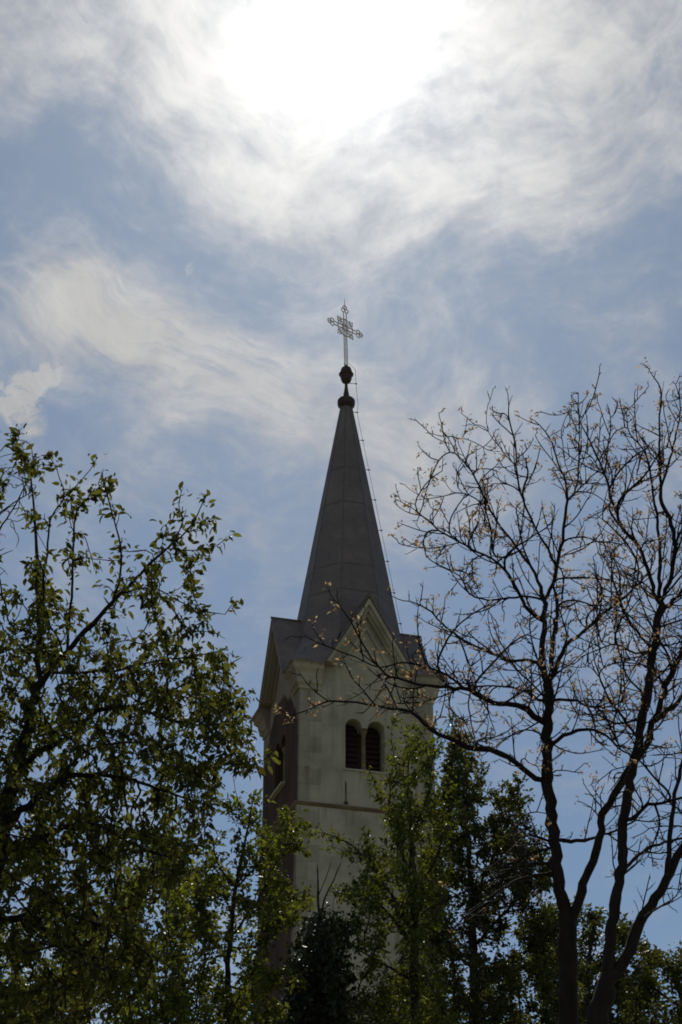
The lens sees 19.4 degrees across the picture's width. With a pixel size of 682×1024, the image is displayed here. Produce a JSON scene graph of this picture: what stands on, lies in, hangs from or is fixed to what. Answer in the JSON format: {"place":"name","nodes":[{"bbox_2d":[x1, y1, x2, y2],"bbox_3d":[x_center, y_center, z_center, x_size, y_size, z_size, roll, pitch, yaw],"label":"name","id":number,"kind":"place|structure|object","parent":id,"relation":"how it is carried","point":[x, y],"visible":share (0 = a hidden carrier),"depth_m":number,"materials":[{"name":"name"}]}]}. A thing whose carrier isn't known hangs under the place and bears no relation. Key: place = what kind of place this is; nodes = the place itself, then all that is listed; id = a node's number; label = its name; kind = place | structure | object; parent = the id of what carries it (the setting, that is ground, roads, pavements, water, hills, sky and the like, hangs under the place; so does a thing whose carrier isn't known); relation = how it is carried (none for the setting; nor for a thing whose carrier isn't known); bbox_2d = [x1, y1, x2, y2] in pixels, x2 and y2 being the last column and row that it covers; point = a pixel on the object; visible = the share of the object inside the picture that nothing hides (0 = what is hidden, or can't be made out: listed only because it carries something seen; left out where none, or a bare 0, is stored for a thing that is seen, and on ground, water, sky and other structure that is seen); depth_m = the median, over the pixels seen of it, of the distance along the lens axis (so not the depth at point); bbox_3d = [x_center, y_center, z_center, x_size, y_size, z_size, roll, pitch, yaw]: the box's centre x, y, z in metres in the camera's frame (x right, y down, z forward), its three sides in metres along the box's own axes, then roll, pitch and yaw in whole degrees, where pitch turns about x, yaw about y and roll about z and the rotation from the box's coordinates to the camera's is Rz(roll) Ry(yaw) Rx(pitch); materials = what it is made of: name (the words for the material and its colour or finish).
{"place":"outdoors","nodes":[
{"label":"outdoors","id":0,"kind":"place"},
{"bbox_2d":[0,0,681,1023],"label":"sky","id":1,"kind":"structure","parent":0,"point":[490,191],"materials":[{"name":"blue"}]},
{"label":"ground","id":2,"kind":"structure","parent":0,"visible":0},
{"bbox_2d":[0,437,36,574],"bbox_3d":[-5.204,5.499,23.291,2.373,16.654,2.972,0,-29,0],"label":"leafy tree","id":3,"kind":"object","parent":2,"relation":"on","point":[9,506],"visible":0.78,"depth_m":26.80,"materials":[{"name":"green plant"}]},
{"bbox_2d":[0,914,105,1023],"bbox_3d":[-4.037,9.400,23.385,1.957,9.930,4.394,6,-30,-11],"label":"leafy tree","id":4,"kind":"object","parent":2,"relation":"on","point":[11,974],"visible":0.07,"depth_m":25.18,"materials":[{"name":"green plant"}]},
{"bbox_2d":[0,830,216,1023],"bbox_3d":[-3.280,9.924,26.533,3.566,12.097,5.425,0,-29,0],"label":"leafy tree","id":5,"kind":"object","parent":2,"relation":"on","point":[179,999],"visible":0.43,"depth_m":27.16,"materials":[{"name":"green plant"}]},
{"bbox_2d":[0,423,280,1023],"bbox_3d":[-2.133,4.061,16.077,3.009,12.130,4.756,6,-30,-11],"label":"leafy tree","id":6,"kind":"object","parent":2,"relation":"on","point":[41,842],"visible":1,"depth_m":16.61,"materials":[{"name":"green plant"}]},
{"bbox_2d":[144,778,316,1023],"bbox_3d":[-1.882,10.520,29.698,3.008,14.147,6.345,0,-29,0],"label":"leafy tree","id":7,"kind":"object","parent":2,"relation":"on","point":[234,1007],"visible":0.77,"depth_m":31.32,"materials":[{"name":"green plant"}]},
{"bbox_2d":[272,863,363,1023],"bbox_3d":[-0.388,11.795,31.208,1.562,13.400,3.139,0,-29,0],"label":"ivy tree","id":8,"kind":"object","parent":2,"relation":"on","point":[323,957],"visible":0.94,"depth_m":32.71,"materials":[{"name":"green plant"}]},
{"bbox_2d":[251,298,445,1023],"bbox_3d":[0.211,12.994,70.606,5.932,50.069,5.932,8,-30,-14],"label":"church tower","id":9,"kind":"structure","parent":2,"relation":"on","point":[319,773],"depth_m":71.64,"materials":[{"name":"paint"}]},
{"bbox_2d":[269,746,284,799],"bbox_3d":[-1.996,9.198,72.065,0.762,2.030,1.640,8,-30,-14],"label":"window","id":10,"kind":"structure","parent":9,"relation":"in","point":[282,783],"depth_m":71.82,"materials":[{"name":"grey wood"}]},
{"bbox_2d":[343,725,387,774],"bbox_3d":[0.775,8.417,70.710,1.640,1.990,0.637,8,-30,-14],"label":"window","id":11,"kind":"structure","parent":9,"relation":"in","point":[364,747],"depth_m":70.93,"materials":[{"name":"brown wood"}]},
{"bbox_2d":[304,708,467,1023],"bbox_3d":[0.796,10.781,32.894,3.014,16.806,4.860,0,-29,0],"label":"leafy tree","id":12,"kind":"object","parent":2,"relation":"on","point":[422,891],"visible":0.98,"depth_m":34.77,"materials":[{"name":"green plant"}]},
{"bbox_2d":[342,955,448,1023],"bbox_3d":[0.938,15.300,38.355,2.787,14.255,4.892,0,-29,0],"label":"leafy tree","id":13,"kind":"object","parent":2,"relation":"on","point":[360,1018],"visible":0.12,"depth_m":41.63,"materials":[{"name":"green plant"}]},
{"bbox_2d":[273,364,681,1023],"bbox_3d":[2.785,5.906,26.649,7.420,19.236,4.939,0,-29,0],"label":"bare tree","id":14,"kind":"object","parent":2,"relation":"on","point":[567,954],"visible":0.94,"depth_m":27.95,"materials":[{"name":"brown plant"}]},
{"bbox_2d":[414,717,587,1023],"bbox_3d":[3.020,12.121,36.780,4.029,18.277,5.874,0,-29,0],"label":"leafy tree","id":15,"kind":"object","parent":2,"relation":"on","point":[539,936],"visible":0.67,"depth_m":38.56,"materials":[{"name":"green plant"}]},
{"bbox_2d":[523,892,673,1023],"bbox_3d":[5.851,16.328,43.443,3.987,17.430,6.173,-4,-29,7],"label":"leafy tree","id":16,"kind":"object","parent":2,"relation":"on","point":[589,967],"visible":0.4,"depth_m":46.24,"materials":[{"name":"green plant"}]},
{"bbox_2d":[539,357,681,1023],"bbox_3d":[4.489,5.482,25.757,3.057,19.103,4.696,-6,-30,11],"label":"bare tree","id":17,"kind":"object","parent":2,"relation":"on","point":[613,970],"visible":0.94,"depth_m":27.30,"materials":[{"name":"brown plant"}]},
{"bbox_2d":[614,941,681,1023],"bbox_3d":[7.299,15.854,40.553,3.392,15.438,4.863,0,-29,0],"label":"leafy tree","id":18,"kind":"object","parent":2,"relation":"on","point":[672,970],"visible":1,"depth_m":43.12,"materials":[{"name":"green plant"}]}
]}

